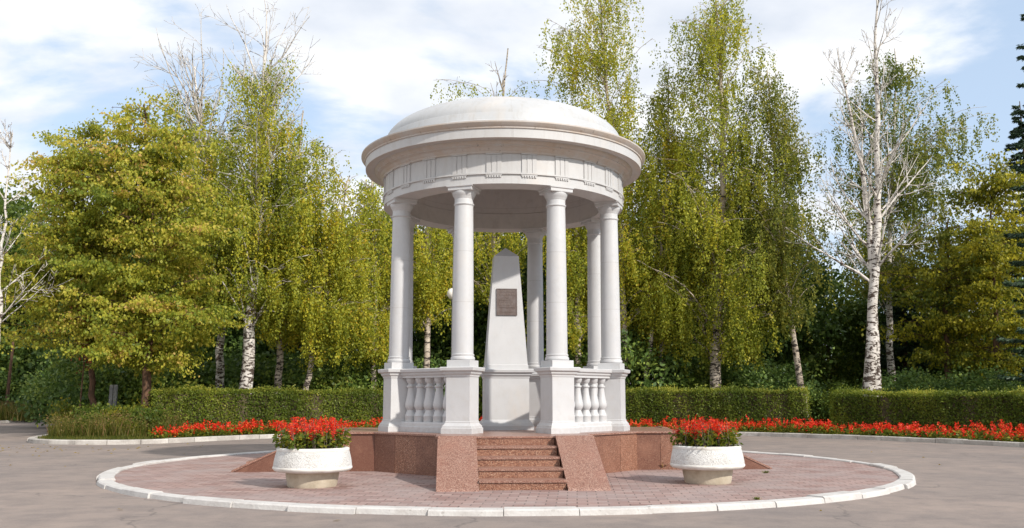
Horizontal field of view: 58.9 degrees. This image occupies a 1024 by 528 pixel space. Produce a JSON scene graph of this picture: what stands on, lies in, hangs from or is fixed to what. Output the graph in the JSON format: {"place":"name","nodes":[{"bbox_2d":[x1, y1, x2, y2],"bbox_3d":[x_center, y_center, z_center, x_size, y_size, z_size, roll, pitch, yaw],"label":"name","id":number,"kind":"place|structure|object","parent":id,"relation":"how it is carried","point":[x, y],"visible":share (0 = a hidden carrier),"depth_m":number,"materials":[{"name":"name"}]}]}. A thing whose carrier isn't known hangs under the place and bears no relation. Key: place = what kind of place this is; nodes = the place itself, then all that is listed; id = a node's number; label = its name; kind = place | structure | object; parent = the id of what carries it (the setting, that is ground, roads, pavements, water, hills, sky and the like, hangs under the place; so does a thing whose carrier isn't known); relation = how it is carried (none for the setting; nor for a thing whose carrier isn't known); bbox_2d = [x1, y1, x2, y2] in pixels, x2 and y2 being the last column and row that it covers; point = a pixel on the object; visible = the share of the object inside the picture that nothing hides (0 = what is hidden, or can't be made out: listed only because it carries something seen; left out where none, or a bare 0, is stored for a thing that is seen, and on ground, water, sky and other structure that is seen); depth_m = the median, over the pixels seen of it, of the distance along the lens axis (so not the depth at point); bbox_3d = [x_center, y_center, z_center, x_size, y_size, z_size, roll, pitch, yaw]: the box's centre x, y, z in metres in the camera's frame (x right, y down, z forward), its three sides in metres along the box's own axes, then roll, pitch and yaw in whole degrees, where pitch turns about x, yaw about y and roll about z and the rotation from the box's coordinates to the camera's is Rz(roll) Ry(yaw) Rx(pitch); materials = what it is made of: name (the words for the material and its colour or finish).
{"place":"outdoors","nodes":[
{"label":"outdoors","id":0,"kind":"place"},
{"bbox_2d":[114,453,898,513],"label":"paving","id":1,"kind":"structure","parent":0,"point":[784,477],"depth_m":15.51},
{"bbox_2d":[272,446,351,488],"bbox_3d":[-3.430,3.488,15.608,1.348,0.658,1.348,1,-9,-10],"label":"planter","id":2,"kind":"object","parent":1,"relation":"on","point":[303,468],"visible":0.94,"depth_m":15.15,"materials":[{"name":"paint"}]},
{"bbox_2d":[272,420,290,447],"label":"salvia","id":3,"kind":"object","parent":2,"relation":"on","point":[275,438],"visible":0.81,"depth_m":15.51,"materials":[{"name":"red"}]},
{"bbox_2d":[280,421,300,448],"bbox_3d":[-3.752,2.937,15.387,0.398,0.508,0.384,-2,-14,-24],"label":"salvia","id":4,"kind":"object","parent":2,"relation":"on","point":[286,442],"visible":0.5,"depth_m":15.33,"materials":[{"name":"red plant"}]},
{"bbox_2d":[284,423,305,449],"bbox_3d":[-3.638,2.910,15.156,0.360,0.496,0.400,-4,1,-36],"label":"salvia","id":5,"kind":"object","parent":2,"relation":"on","point":[291,442],"visible":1,"depth_m":15.11,"materials":[{"name":"red"}]},
{"bbox_2d":[294,422,314,448],"bbox_3d":[-3.469,2.916,15.284,0.404,0.512,0.395,2,0,23],"label":"salvia","id":6,"kind":"object","parent":2,"relation":"on","point":[301,433],"visible":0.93,"depth_m":15.24,"materials":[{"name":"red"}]},
{"bbox_2d":[300,422,322,448],"bbox_3d":[-3.364,2.905,15.231,0.404,0.518,0.433,-8,-7,-11],"label":"salvia","id":7,"kind":"object","parent":2,"relation":"on","point":[318,435],"visible":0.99,"depth_m":15.21,"materials":[{"name":"red plant"}]},
{"bbox_2d":[315,424,335,448],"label":"salvia","id":8,"kind":"object","parent":2,"relation":"on","point":[322,440],"visible":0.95,"depth_m":15.30,"materials":[{"name":"red"}]},
{"bbox_2d":[322,418,342,447],"bbox_3d":[-3.088,2.934,15.609,0.437,0.566,0.447,1,-8,3],"label":"salvia","id":9,"kind":"object","parent":2,"relation":"on","point":[332,424],"visible":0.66,"depth_m":15.58,"materials":[{"name":"red"}]},
{"bbox_2d":[328,426,344,447],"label":"salvia","id":10,"kind":"object","parent":2,"relation":"on","point":[341,438],"visible":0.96,"depth_m":15.43,"materials":[{"name":"red"}]},
{"bbox_2d":[335,420,350,446],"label":"salvia","id":11,"kind":"object","parent":2,"relation":"on","point":[345,440],"visible":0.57,"depth_m":15.76,"materials":[{"name":"red"}]},
{"bbox_2d":[231,96,771,491],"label":"rotunda","id":12,"kind":"structure","parent":1,"relation":"on","point":[533,170],"depth_m":18.75,"materials":[{"name":"white stone"}]},
{"bbox_2d":[479,248,533,429],"bbox_3d":[-0.150,1.673,20.677,1.200,4.130,1.200,1,-8,-5],"label":"obelisk","id":13,"kind":"object","parent":12,"relation":"on","point":[506,374],"visible":1,"depth_m":20.19,"materials":[{"name":"stone"}]},
{"bbox_2d":[670,444,744,484],"bbox_3d":[3.500,3.583,16.251,1.320,0.658,1.320,7,-11,-39],"label":"planter","id":14,"kind":"object","parent":1,"relation":"on","point":[708,465],"visible":0.98,"depth_m":15.80,"materials":[{"name":"white paint"}]},
{"bbox_2d":[668,425,686,445],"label":"salvia","id":15,"kind":"object","parent":14,"relation":"on","point":[673,442],"visible":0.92,"depth_m":16.36,"materials":[{"name":"red"}]},
{"bbox_2d":[676,419,693,444],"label":"salvia","id":16,"kind":"object","parent":14,"relation":"on","point":[682,428],"visible":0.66,"depth_m":16.36,"materials":[{"name":"red plant"}]},
{"bbox_2d":[675,421,696,445],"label":"salvia","id":17,"kind":"object","parent":14,"relation":"on","point":[683,435],"visible":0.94,"depth_m":16.14,"materials":[{"name":"red"}]},
{"bbox_2d":[695,419,717,446],"bbox_3d":[3.374,2.977,15.818,0.417,0.552,0.432,2,-1,-33],"label":"salvia","id":18,"kind":"object","parent":14,"relation":"on","point":[700,435],"visible":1,"depth_m":15.83,"materials":[{"name":"red"}]},
{"bbox_2d":[700,419,721,446],"bbox_3d":[3.490,3.006,15.994,0.414,0.536,0.424,7,-10,-28],"label":"salvia","id":19,"kind":"object","parent":14,"relation":"on","point":[713,425],"visible":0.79,"depth_m":15.94,"materials":[{"name":"red"}]},
{"bbox_2d":[709,427,726,446],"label":"salvia","id":20,"kind":"object","parent":14,"relation":"on","point":[721,440],"visible":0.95,"depth_m":15.86,"materials":[{"name":"red"}]},
{"bbox_2d":[717,417,738,446],"bbox_3d":[3.755,2.984,15.935,0.447,0.571,0.432,-21,-17,41],"label":"salvia","id":21,"kind":"object","parent":14,"relation":"on","point":[732,438],"visible":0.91,"depth_m":15.92,"materials":[{"name":"red"}]},
{"bbox_2d":[0,422,1023,527],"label":"road","id":22,"kind":"structure","parent":0,"point":[969,486],"depth_m":13.58,"materials":[{"name":"grey asphalt"}]},
{"bbox_2d":[23,336,186,425],"bbox_3d":[-20.142,5.754,44.691,7.386,4.718,7.120,7,-11,-39],"label":"shrub","id":23,"kind":"object","parent":22,"relation":"on","point":[74,364],"visible":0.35,"depth_m":43.17,"materials":[{"name":"green plant"}]},
{"bbox_2d":[95,347,215,408],"bbox_3d":[-17.410,5.768,44.853,6.368,4.756,5.499,3,-9,-21],"label":"shrub","id":24,"kind":"object","parent":22,"relation":"on","point":[194,382],"visible":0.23,"depth_m":43.70,"materials":[{"name":"green plant"}]},
{"bbox_2d":[140,349,238,388],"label":"shrub","id":25,"kind":"object","parent":22,"relation":"on","point":[195,373],"visible":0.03,"depth_m":45.72,"materials":[{"name":"green plant"}]},
{"bbox_2d":[175,345,291,393],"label":"shrub","id":26,"kind":"object","parent":22,"relation":"on","point":[236,369],"visible":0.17,"depth_m":45.38,"materials":[{"name":"green plant"}]},
{"bbox_2d":[148,415,382,438],"bbox_3d":[-8.006,6.610,37.131,14.313,0.831,3.753,6,-11,-37],"label":"salvia bed","id":27,"kind":"object","parent":22,"relation":"on","point":[247,428],"visible":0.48,"depth_m":34.93,"materials":[{"name":"red plant"}]},
{"bbox_2d":[293,349,385,411],"bbox_3d":[-8.143,6.049,45.593,5.451,4.403,6.313,-1,-8,5],"label":"shrub","id":28,"kind":"object","parent":22,"relation":"on","point":[337,376],"visible":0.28,"depth_m":44.15,"materials":[{"name":"green plant"}]},
{"bbox_2d":[342,357,435,404],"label":"shrub","id":29,"kind":"object","parent":22,"relation":"on","point":[368,367],"visible":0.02,"depth_m":46.25,"materials":[{"name":"green plant"}]},
{"bbox_2d":[378,355,448,394],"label":"shrub","id":30,"kind":"object","parent":22,"relation":"on","point":[418,364],"visible":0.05,"depth_m":47.00,"materials":[{"name":"green plant"}]},
{"bbox_2d":[430,349,484,420],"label":"shrub","id":31,"kind":"object","parent":22,"relation":"on","point":[481,395],"visible":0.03,"depth_m":47.86,"materials":[{"name":"green plant"}]},
{"bbox_2d":[96,450,915,515],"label":"kerb","id":32,"kind":"structure","parent":22,"relation":"on","point":[905,480],"depth_m":12.81,"materials":[{"name":"white concrete"}]},
{"bbox_2d":[27,432,1023,447],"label":"bed kerb","id":33,"kind":"structure","parent":22,"relation":"on","point":[34,439],"depth_m":31.84,"materials":[{"name":"grey concrete"}]},
{"bbox_2d":[544,331,642,389],"bbox_3d":[3.386,5.700,46.956,7.482,5.532,6.460,0,-8,1],"label":"shrub","id":34,"kind":"object","parent":22,"relation":"on","point":[585,358],"visible":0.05,"depth_m":45.50,"materials":[{"name":"green plant"}]},
{"bbox_2d":[580,347,663,388],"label":"shrub","id":35,"kind":"object","parent":22,"relation":"on","point":[634,375],"visible":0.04,"depth_m":45.85,"materials":[{"name":"green plant"}]},
{"bbox_2d":[479,415,776,432],"bbox_3d":[4.584,7.067,40.197,13.594,0.841,3.678,-1,-9,10],"label":"salvia bed","id":36,"kind":"object","parent":22,"relation":"on","point":[751,426],"visible":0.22,"depth_m":39.34,"materials":[{"name":"red plant"}]},
{"bbox_2d":[574,327,730,414],"bbox_3d":[6.768,5.692,46.703,8.166,5.452,7.872,8,-11,-42],"label":"shrub","id":37,"kind":"object","parent":22,"relation":"on","point":[632,350],"visible":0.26,"depth_m":44.99,"materials":[{"name":"green plant"}]},
{"bbox_2d":[636,348,734,392],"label":"shrub","id":38,"kind":"object","parent":22,"relation":"on","point":[702,381],"visible":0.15,"depth_m":45.28,"materials":[{"name":"green plant"}]},
{"bbox_2d":[625,382,812,430],"bbox_3d":[9.273,6.516,41.416,8.560,2.318,1.564,-4,-9,23],"label":"hedge","id":39,"kind":"object","parent":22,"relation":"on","point":[755,405],"visible":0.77,"depth_m":40.90,"materials":[{"name":"plant"}]},
{"bbox_2d":[691,354,794,391],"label":"shrub","id":40,"kind":"object","parent":22,"relation":"on","point":[741,377],"visible":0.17,"depth_m":45.47,"materials":[{"name":"green plant"}]},
{"bbox_2d":[766,416,1023,441],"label":"salvia bed","id":41,"kind":"object","parent":22,"relation":"on","point":[909,430],"visible":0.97,"depth_m":33.34,"materials":[{"name":"red plant"}]},
{"bbox_2d":[827,385,1023,435],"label":"hedge","id":42,"kind":"object","parent":22,"relation":"on","point":[934,407],"visible":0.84,"depth_m":35.19,"materials":[{"name":"plant"}]},
{"bbox_2d":[0,0,1023,378],"label":"sky","id":43,"kind":"structure","parent":0,"point":[381,62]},
{"bbox_2d":[37,423,1018,441],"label":"verge","id":44,"kind":"structure","parent":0,"point":[273,433],"depth_m":33.12,"materials":[{"name":"plant"}]},
{"bbox_2d":[0,121,72,332],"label":"dead tree","id":45,"kind":"object","parent":44,"relation":"on","point":[2,314],"visible":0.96,"depth_m":36.60,"materials":[{"name":"white wood"}]},
{"bbox_2d":[0,356,110,425],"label":"shrub","id":46,"kind":"object","parent":44,"relation":"on","point":[35,397],"visible":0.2,"depth_m":46.49,"materials":[{"name":"green plant"}]},
{"bbox_2d":[36,397,102,430],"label":"weed bush","id":47,"kind":"object","parent":44,"relation":"on","point":[65,406],"visible":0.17,"depth_m":37.48,"materials":[{"name":"green plant"}]},
{"bbox_2d":[67,257,93,409],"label":"withered sapling","id":48,"kind":"object","parent":44,"relation":"on","point":[84,358],"visible":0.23,"depth_m":37.67,"materials":[{"name":"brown plant"}]},
{"bbox_2d":[67,411,107,434],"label":"weed bush","id":49,"kind":"object","parent":44,"relation":"on","point":[91,418],"visible":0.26,"depth_m":34.66,"materials":[{"name":"green plant"}]},
{"bbox_2d":[0,118,179,406],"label":"linden tree","id":50,"kind":"object","parent":44,"relation":"on","point":[62,201],"visible":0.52,"depth_m":37.92,"materials":[{"name":"green plant"}]},
{"bbox_2d":[68,399,124,421],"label":"weed bush","id":51,"kind":"object","parent":44,"relation":"on","point":[98,407],"visible":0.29,"depth_m":35.56,"materials":[{"name":"green plant"}]},
{"bbox_2d":[26,192,179,374],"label":"shade tree","id":52,"kind":"object","parent":44,"relation":"on","point":[39,355],"depth_m":55.84,"materials":[{"name":"green plant"}]},
{"bbox_2d":[38,408,188,437],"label":"tall grass","id":53,"kind":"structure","parent":44,"relation":"on","point":[69,429],"depth_m":33.51,"materials":[{"name":"plant"}]},
{"bbox_2d":[97,399,154,420],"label":"weed bush","id":54,"kind":"object","parent":44,"relation":"on","point":[120,409],"visible":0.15,"depth_m":35.21,"materials":[{"name":"green plant"}]},
{"bbox_2d":[115,417,144,435],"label":"weed bush","id":55,"kind":"object","parent":44,"relation":"on","point":[127,422],"visible":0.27,"depth_m":34.03,"materials":[{"name":"green plant"}]},
{"bbox_2d":[19,87,263,407],"bbox_3d":[-15.610,-0.122,37.810,9.104,14.206,9.588,5,-10,-30],"label":"linden tree","id":56,"kind":"object","parent":44,"relation":"on","point":[140,169],"visible":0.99,"depth_m":37.03,"materials":[{"name":"green plant"}]},
{"bbox_2d":[121,403,169,433],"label":"weed bush","id":57,"kind":"object","parent":44,"relation":"on","point":[150,412],"visible":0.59,"depth_m":34.77,"materials":[{"name":"green plant"}]},
{"bbox_2d":[107,179,270,369],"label":"shade tree","id":58,"kind":"object","parent":44,"relation":"on","point":[211,350],"visible":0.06,"depth_m":52.51,"materials":[{"name":"green plant"}]},
{"bbox_2d":[130,4,253,389],"bbox_3d":[-15.418,-2.564,44.483,7.693,20.999,6.799,0,-8,0],"label":"birch tree","id":59,"kind":"object","parent":44,"relation":"on","point":[198,112],"visible":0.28,"depth_m":44.30,"materials":[{"name":"green plant"}]},
{"bbox_2d":[140,198,341,380],"bbox_3d":[-15.396,2.125,54.959,13.638,14.696,12.695,5,-10,-29],"label":"shade tree","id":60,"kind":"object","parent":44,"relation":"on","point":[261,346],"visible":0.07,"depth_m":52.20,"materials":[{"name":"green plant"}]},
{"bbox_2d":[161,0,351,393],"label":"birch tree","id":61,"kind":"object","parent":44,"relation":"on","point":[252,288],"visible":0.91,"depth_m":42.17,"materials":[{"name":"green plant"}]},
{"bbox_2d":[147,383,382,433],"bbox_3d":[-10.570,6.356,40.035,10.914,2.225,1.440,6,-10,-36],"label":"hedge","id":62,"kind":"object","parent":44,"relation":"on","point":[222,405],"visible":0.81,"depth_m":39.35,"materials":[{"name":"plant"}]},
{"bbox_2d":[231,357,317,393],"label":"shrub","id":63,"kind":"object","parent":44,"relation":"on","point":[268,380],"visible":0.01,"depth_m":46.10,"materials":[{"name":"green plant"}]},
{"bbox_2d":[238,110,377,393],"bbox_3d":[-10.024,0.073,43.594,5.844,15.542,5.656,-7,-11,40],"label":"birch tree","id":64,"kind":"object","parent":44,"relation":"on","point":[282,334],"visible":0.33,"depth_m":43.06,"materials":[{"name":"green plant"}]},
{"bbox_2d":[236,344,383,407],"bbox_3d":[-9.649,6.154,45.840,7.488,4.248,7.217,1,-8,-6],"label":"shrub","id":65,"kind":"object","parent":44,"relation":"on","point":[295,372],"visible":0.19,"depth_m":44.81,"materials":[{"name":"green plant"}]},
{"bbox_2d":[261,211,387,374],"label":"shade tree","id":66,"kind":"object","parent":44,"relation":"on","point":[332,329],"visible":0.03,"depth_m":54.24,"materials":[{"name":"green plant"}]},
{"bbox_2d":[285,171,389,390],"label":"birch tree","id":67,"kind":"object","parent":44,"relation":"on","point":[318,311],"visible":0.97,"depth_m":42.34,"materials":[{"name":"green plant"}]},
{"bbox_2d":[333,175,413,388],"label":"birch tree","id":68,"kind":"object","parent":44,"relation":"on","point":[375,352],"visible":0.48,"depth_m":45.11,"materials":[{"name":"green plant"}]},
{"bbox_2d":[377,215,452,367],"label":"birch tree","id":69,"kind":"object","parent":44,"relation":"on","point":[429,286],"visible":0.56,"depth_m":45.62,"materials":[{"name":"green plant"}]},
{"bbox_2d":[350,203,488,378],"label":"shade tree","id":70,"kind":"object","parent":44,"relation":"on","point":[418,351],"visible":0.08,"depth_m":53.10,"materials":[{"name":"green plant"}]},
{"bbox_2d":[387,228,546,420],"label":"shade tree","id":71,"kind":"object","parent":44,"relation":"on","point":[479,318],"visible":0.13,"depth_m":52.08,"materials":[{"name":"green plant"}]},
{"bbox_2d":[425,48,545,310],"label":"birch tree","id":72,"kind":"object","parent":44,"relation":"on","point":[493,245],"visible":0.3,"depth_m":47.44,"materials":[{"name":"green plant"}]},
{"bbox_2d":[473,228,636,359],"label":"shade tree","id":73,"kind":"object","parent":44,"relation":"on","point":[524,279],"visible":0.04,"depth_m":51.25,"materials":[{"name":"green plant"}]},
{"bbox_2d":[517,216,635,385],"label":"birch tree","id":74,"kind":"object","parent":44,"relation":"on","point":[576,275],"visible":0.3,"depth_m":45.62,"materials":[{"name":"green plant"}]},
{"bbox_2d":[518,0,670,419],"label":"birch tree","id":75,"kind":"object","parent":44,"relation":"on","point":[598,63],"visible":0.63,"depth_m":47.12,"materials":[{"name":"green plant"}]},
{"bbox_2d":[524,183,698,361],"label":"shade tree","id":76,"kind":"object","parent":44,"relation":"on","point":[627,306],"visible":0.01,"depth_m":52.59,"materials":[{"name":"green plant"}]},
{"bbox_2d":[623,63,709,386],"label":"birch tree","id":77,"kind":"object","parent":44,"relation":"on","point":[665,144],"visible":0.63,"depth_m":46.43,"materials":[{"name":"green plant"}]},
{"bbox_2d":[624,128,731,381],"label":"birch tree","id":78,"kind":"object","parent":44,"relation":"on","point":[663,348],"visible":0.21,"depth_m":46.48,"materials":[{"name":"green plant"}]},
{"bbox_2d":[627,177,798,373],"bbox_3d":[10.513,1.954,55.019,12.459,15.040,12.453,6,-10,-33],"label":"shade tree","id":79,"kind":"object","parent":44,"relation":"on","point":[766,348],"visible":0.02,"depth_m":52.61,"materials":[{"name":"green plant"}]},
{"bbox_2d":[633,0,814,388],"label":"birch tree","id":80,"kind":"object","parent":44,"relation":"on","point":[730,322],"visible":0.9,"depth_m":44.53,"materials":[{"name":"green plant"}]},
{"bbox_2d":[722,360,832,409],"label":"shrub","id":81,"kind":"object","parent":44,"relation":"on","point":[784,373],"visible":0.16,"depth_m":45.21,"materials":[{"name":"green plant"}]},
{"bbox_2d":[704,67,855,419],"bbox_3d":[12.951,-1.062,44.102,5.776,17.961,5.299,6,-11,-37],"label":"birch tree","id":82,"kind":"object","parent":44,"relation":"on","point":[776,235],"visible":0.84,"depth_m":43.89,"materials":[{"name":"green plant"}]},
{"bbox_2d":[694,199,865,389],"bbox_3d":[15.089,2.558,56.541,12.587,14.308,12.359,3,-9,-22],"label":"shade tree","id":83,"kind":"object","parent":44,"relation":"on","point":[815,327],"visible":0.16,"depth_m":54.10,"materials":[{"name":"green plant"}]},
{"bbox_2d":[776,379,834,425],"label":"shrub","id":84,"kind":"object","parent":44,"relation":"on","point":[815,416],"visible":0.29,"depth_m":43.46,"materials":[{"name":"green plant"}]},
{"bbox_2d":[768,265,885,393],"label":"shade tree","id":85,"kind":"object","parent":44,"relation":"on","point":[840,367],"visible":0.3,"depth_m":56.19,"materials":[{"name":"green plant"}]},
{"bbox_2d":[809,374,886,421],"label":"shrub","id":86,"kind":"object","parent":44,"relation":"on","point":[838,384],"visible":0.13,"depth_m":43.36,"materials":[{"name":"green plant"}]},
{"bbox_2d":[785,0,946,396],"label":"bare birch","id":87,"kind":"object","parent":44,"relation":"on","point":[872,379],"visible":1,"depth_m":40.82,"materials":[{"name":"white plant"}]},
{"bbox_2d":[799,48,999,383],"bbox_3d":[21.841,-1.884,50.697,9.764,21.462,8.690,-6,-10,35],"label":"birch tree","id":88,"kind":"object","parent":44,"relation":"on","point":[910,203],"visible":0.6,"depth_m":50.77,"materials":[{"name":"green plant"}]},
{"bbox_2d":[851,364,951,396],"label":"shrub","id":89,"kind":"object","parent":44,"relation":"on","point":[901,384],"visible":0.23,"depth_m":41.92,"materials":[{"name":"green plant"}]},
{"bbox_2d":[837,265,978,387],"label":"shade tree","id":90,"kind":"object","parent":44,"relation":"on","point":[934,370],"visible":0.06,"depth_m":55.25,"materials":[{"name":"green plant"}]},
{"bbox_2d":[852,203,1023,378],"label":"maple tree","id":91,"kind":"object","parent":44,"relation":"on","point":[927,342],"visible":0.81,"depth_m":45.75,"materials":[{"name":"green plant"}]},
{"bbox_2d":[901,219,1023,383],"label":"shade tree","id":92,"kind":"object","parent":44,"relation":"on","point":[962,370],"visible":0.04,"depth_m":51.83,"materials":[{"name":"green plant"}]},
{"bbox_2d":[902,149,1023,384],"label":"maple tree","id":93,"kind":"object","parent":44,"relation":"on","point":[982,196],"visible":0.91,"depth_m":44.00,"materials":[{"name":"green plant"}]},
{"bbox_2d":[929,361,1023,396],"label":"shrub","id":94,"kind":"object","parent":44,"relation":"on","point":[973,385],"visible":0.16,"depth_m":42.20,"materials":[{"name":"green plant"}]},
{"bbox_2d":[987,101,1023,385],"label":"spruce tree","id":95,"kind":"object","parent":44,"relation":"on","point":[1018,156],"visible":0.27,"depth_m":48.25,"materials":[{"name":"green plant"}]},
{"bbox_2d":[988,381,1023,395],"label":"shrub","id":96,"kind":"object","parent":44,"relation":"on","point":[1013,387],"visible":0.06,"depth_m":40.87,"materials":[{"name":"green plant"}]},
{"bbox_2d":[995,14,1023,381],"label":"spruce tree","id":97,"kind":"object","parent":44,"relation":"on","point":[1018,235],"visible":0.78,"depth_m":39.29,"materials":[{"name":"green plant"}]},
{"bbox_2d":[879,253,936,383],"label":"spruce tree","id":98,"kind":"object","parent":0,"point":[901,351],"visible":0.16,"depth_m":52.59,"materials":[{"name":"green plant"}]},
{"label":"far verge","id":99,"kind":"structure","parent":0,"visible":0},
{"bbox_2d":[0,399,47,420],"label":"hedge","id":100,"kind":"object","parent":99,"relation":"on","point":[6,412],"depth_m":57.56,"materials":[{"name":"green plant"}]},
{"bbox_2d":[0,369,51,405],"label":"shrub","id":101,"kind":"object","parent":99,"relation":"on","point":[3,385],"visible":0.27,"depth_m":65.17,"materials":[{"name":"green plant"}]},
{"bbox_2d":[0,182,67,357],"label":"shade tree","id":102,"kind":"object","parent":99,"relation":"on","point":[18,207],"visible":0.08,"depth_m":74.39,"materials":[{"name":"green plant"}]},
{"bbox_2d":[0,203,110,374],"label":"shade tree","id":103,"kind":"object","parent":99,"relation":"on","point":[22,250],"visible":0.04,"depth_m":68.83,"materials":[{"name":"green plant"}]},
{"label":"ground","id":104,"kind":"structure","parent":0,"visible":0},
{"bbox_2d":[0,319,1021,406],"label":"woods","id":105,"kind":"object","parent":104,"relation":"on","point":[12,362],"visible":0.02,"depth_m":65.90,"materials":[{"name":"green plant"}]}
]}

